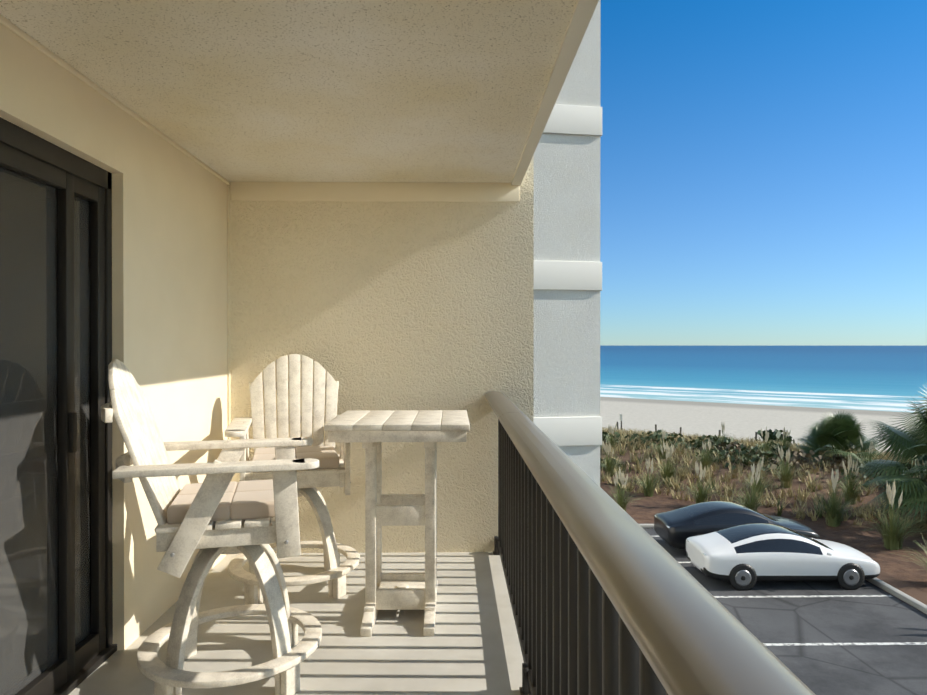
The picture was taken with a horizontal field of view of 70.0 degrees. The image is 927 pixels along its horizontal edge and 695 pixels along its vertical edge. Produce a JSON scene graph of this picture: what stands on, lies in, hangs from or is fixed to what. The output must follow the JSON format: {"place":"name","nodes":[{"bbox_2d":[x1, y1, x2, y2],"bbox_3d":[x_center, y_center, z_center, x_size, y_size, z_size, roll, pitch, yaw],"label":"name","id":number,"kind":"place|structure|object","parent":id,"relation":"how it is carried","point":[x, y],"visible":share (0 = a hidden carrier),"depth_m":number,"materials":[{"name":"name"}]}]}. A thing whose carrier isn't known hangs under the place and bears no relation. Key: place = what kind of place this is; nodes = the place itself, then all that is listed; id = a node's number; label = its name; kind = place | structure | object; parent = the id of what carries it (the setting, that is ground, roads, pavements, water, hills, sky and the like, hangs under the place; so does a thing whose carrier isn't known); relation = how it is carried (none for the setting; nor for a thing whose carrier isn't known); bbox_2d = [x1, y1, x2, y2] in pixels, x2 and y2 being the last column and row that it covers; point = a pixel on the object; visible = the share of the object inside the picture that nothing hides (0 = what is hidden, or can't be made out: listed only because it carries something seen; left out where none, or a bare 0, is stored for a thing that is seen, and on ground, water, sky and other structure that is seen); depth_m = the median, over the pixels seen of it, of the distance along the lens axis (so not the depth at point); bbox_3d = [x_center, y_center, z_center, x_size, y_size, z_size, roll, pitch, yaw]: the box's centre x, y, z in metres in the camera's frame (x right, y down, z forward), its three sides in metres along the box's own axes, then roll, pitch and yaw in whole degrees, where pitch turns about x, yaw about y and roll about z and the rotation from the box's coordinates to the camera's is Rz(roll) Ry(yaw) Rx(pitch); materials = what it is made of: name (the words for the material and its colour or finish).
{"place":"outdoors","nodes":[
{"label":"outdoors","id":0,"kind":"place"},
{"bbox_2d":[600,346,926,412],"bbox_3d":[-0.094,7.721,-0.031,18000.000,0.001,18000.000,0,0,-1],"label":"sea water","id":1,"kind":"structure","parent":0,"point":[883,378],"depth_m":167.31,"materials":[{"name":"blue liquid"}]},
{"bbox_2d":[600,397,926,614],"bbox_3d":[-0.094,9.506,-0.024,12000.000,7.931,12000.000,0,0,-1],"label":"sand beach","id":2,"kind":"structure","parent":0,"point":[743,421],"depth_m":31.73,"materials":[{"name":"beige sand"}]},
{"bbox_2d":[617,422,873,451],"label":"fence posts","id":3,"kind":"object","parent":2,"relation":"on","point":[681,430],"visible":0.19,"depth_m":42.54,"materials":[{"name":"brown wood"}]},
{"bbox_2d":[600,423,926,569],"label":"grass clumps","id":4,"kind":"object","parent":2,"relation":"on","point":[893,539],"visible":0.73,"depth_m":25.76,"materials":[{"name":"green plant"}]},
{"bbox_2d":[600,427,926,529],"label":"dune plants","id":5,"kind":"object","parent":2,"relation":"on","point":[735,449],"visible":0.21,"depth_m":30.48,"materials":[{"name":"green plant"}]},
{"bbox_2d":[792,410,881,467],"bbox_3d":[17.939,5.116,31.783,4.354,4.201,4.286,0,0,-1],"label":"round bush","id":6,"kind":"object","parent":2,"relation":"on","point":[838,431],"visible":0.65,"depth_m":31.25,"materials":[{"name":"green plant"}]},
{"bbox_2d":[754,429,926,469],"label":"shrubs","id":7,"kind":"object","parent":2,"relation":"on","point":[776,434],"visible":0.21,"depth_m":39.15,"materials":[{"name":"green plant"}]},
{"bbox_2d":[820,538,926,604],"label":"verge grass strip","id":8,"kind":"object","parent":2,"relation":"on","point":[909,590],"depth_m":17.44,"materials":[{"name":"brown soil"}]},
{"bbox_2d":[849,383,926,532],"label":"palm tree","id":9,"kind":"object","parent":2,"relation":"on","point":[912,445],"visible":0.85,"depth_m":23.13,"materials":[{"name":"green plant"}]},
{"bbox_2d":[600,0,926,345],"label":"sky","id":10,"kind":"structure","parent":0,"point":[763,163],"materials":[{"name":"blue"}]},
{"bbox_2d":[644,529,926,694],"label":"parking lot","id":11,"kind":"structure","parent":0,"point":[859,669],"depth_m":14.99,"materials":[{"name":"grey asphalt"}]},
{"bbox_2d":[229,155,533,552],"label":"end wall","id":12,"kind":"structure","parent":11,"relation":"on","point":[394,306],"depth_m":4.37,"materials":[{"name":"beige paint"}]},
{"bbox_2d":[534,0,600,485],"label":"neighbouring building wall","id":13,"kind":"structure","parent":11,"relation":"on","point":[566,322],"depth_m":11.50,"materials":[{"name":"paint"}]},
{"bbox_2d":[534,104,601,445],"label":"wing slab bands","id":14,"kind":"object","parent":13,"relation":"attached to","point":[571,275],"visible":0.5,"depth_m":11.46,"materials":[{"name":"white paint"}]},
{"bbox_2d":[654,501,819,548],"bbox_3d":[8.621,5.688,21.056,4.712,1.445,2.118,0,0,-1],"label":"black sedan car","id":15,"kind":"object","parent":11,"relation":"on","point":[676,528],"visible":0.46,"depth_m":20.39,"materials":[{"name":"black paint"}]},
{"bbox_2d":[686,523,879,590],"bbox_3d":[8.765,5.698,18.358,4.712,1.445,2.118,0,0,-1],"label":"white sedan car","id":16,"kind":"object","parent":11,"relation":"on","point":[744,557],"visible":0.98,"depth_m":17.49,"materials":[{"name":"white paint"}]},
{"bbox_2d":[639,524,926,613],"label":"parking kerb","id":17,"kind":"structure","parent":11,"relation":"on","point":[904,597],"depth_m":17.02,"materials":[{"name":"grey concrete"}]},
{"bbox_2d":[652,536,926,645],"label":"painted stall lines","id":18,"kind":"object","parent":11,"relation":"on","point":[807,644],"visible":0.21,"depth_m":14.37,"materials":[{"name":"white paint"}]},
{"bbox_3d":[-6.963,4.052,-8.158,14.900,4.896,24.000,0,0,-1],"label":"building wall","id":19,"kind":"object","parent":11,"relation":"on","visible":0},
{"bbox_2d":[68,552,523,694],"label":"balcony floor","id":20,"kind":"structure","parent":19,"relation":"on","point":[471,646],"depth_m":3.06,"materials":[{"name":"beige concrete"}]},
{"bbox_2d":[0,23,227,649],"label":"wall","id":21,"kind":"structure","parent":20,"relation":"on","point":[169,275],"depth_m":3.21,"materials":[{"name":"beige paint"}]},
{"bbox_2d":[0,117,116,694],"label":"sliding door frame","id":22,"kind":"object","parent":21,"relation":"attached to","point":[67,175],"visible":1,"depth_m":2.67,"materials":[{"name":"black metal"}]},
{"bbox_2d":[0,166,90,694],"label":"sliding door glass","id":23,"kind":"object","parent":22,"relation":"in","point":[29,551],"depth_m":2.50,"materials":[{"name":"black glass"}]},
{"bbox_2d":[0,14,229,439],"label":"corner trim","id":24,"kind":"structure","parent":21,"relation":"attached to","point":[8,24],"depth_m":3.19,"materials":[{"name":"beige paint"}]},
{"bbox_2d":[0,0,598,185],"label":"balcony ceiling","id":25,"kind":"structure","parent":21,"relation":"on","point":[446,91],"depth_m":2.62,"materials":[{"name":"beige paint"}]},
{"bbox_2d":[231,182,518,201],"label":"ceiling beam","id":26,"kind":"structure","parent":25,"relation":"attached to","point":[378,191],"depth_m":4.35,"materials":[{"name":"beige paint"}]},
{"bbox_2d":[101,359,321,694],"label":"bar chair","id":27,"kind":"object","parent":20,"relation":"on","point":[154,470],"visible":0.85,"depth_m":2.54,"materials":[{"name":"beige wood"}]},
{"bbox_2d":[167,479,274,523],"bbox_3d":[-0.955,0.633,2.760,0.452,0.066,0.460,0,0,-15],"label":"seat cushion","id":28,"kind":"object","parent":27,"relation":"on","point":[244,500],"visible":0.58,"depth_m":2.58,"materials":[{"name":"beige fabric"}]},
{"bbox_2d":[224,354,359,604],"bbox_3d":[-0.967,0.699,3.809,0.854,1.316,0.884,0,0,-1],"label":"bar chair","id":29,"kind":"object","parent":20,"relation":"on","point":[336,572],"visible":0.71,"depth_m":4.01,"materials":[{"name":"beige wood"}]},
{"bbox_2d":[252,445,338,472],"bbox_3d":[-0.955,0.630,3.764,0.460,0.066,0.452,0,0,-15],"label":"seat cushion","id":30,"kind":"object","parent":29,"relation":"on","point":[327,457],"visible":0.46,"depth_m":3.68,"materials":[{"name":"beige fabric"}]},
{"bbox_2d":[324,410,469,636],"bbox_3d":[-0.316,0.861,3.425,0.679,1.007,0.670,0,0,-1],"label":"pub table","id":31,"kind":"object","parent":20,"relation":"on","point":[372,430],"visible":1,"depth_m":3.29,"materials":[{"name":"white wood"}]},
{"bbox_2d":[493,419,667,694],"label":"railing balusters","id":32,"kind":"object","parent":20,"relation":"on","point":[575,636],"visible":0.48,"depth_m":1.94,"materials":[{"name":"brown metal"}]},
{"bbox_2d":[485,391,815,694],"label":"handrail","id":33,"kind":"object","parent":32,"relation":"on","point":[690,633],"visible":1,"depth_m":0.83,"materials":[{"name":"beige metal"}]}
]}

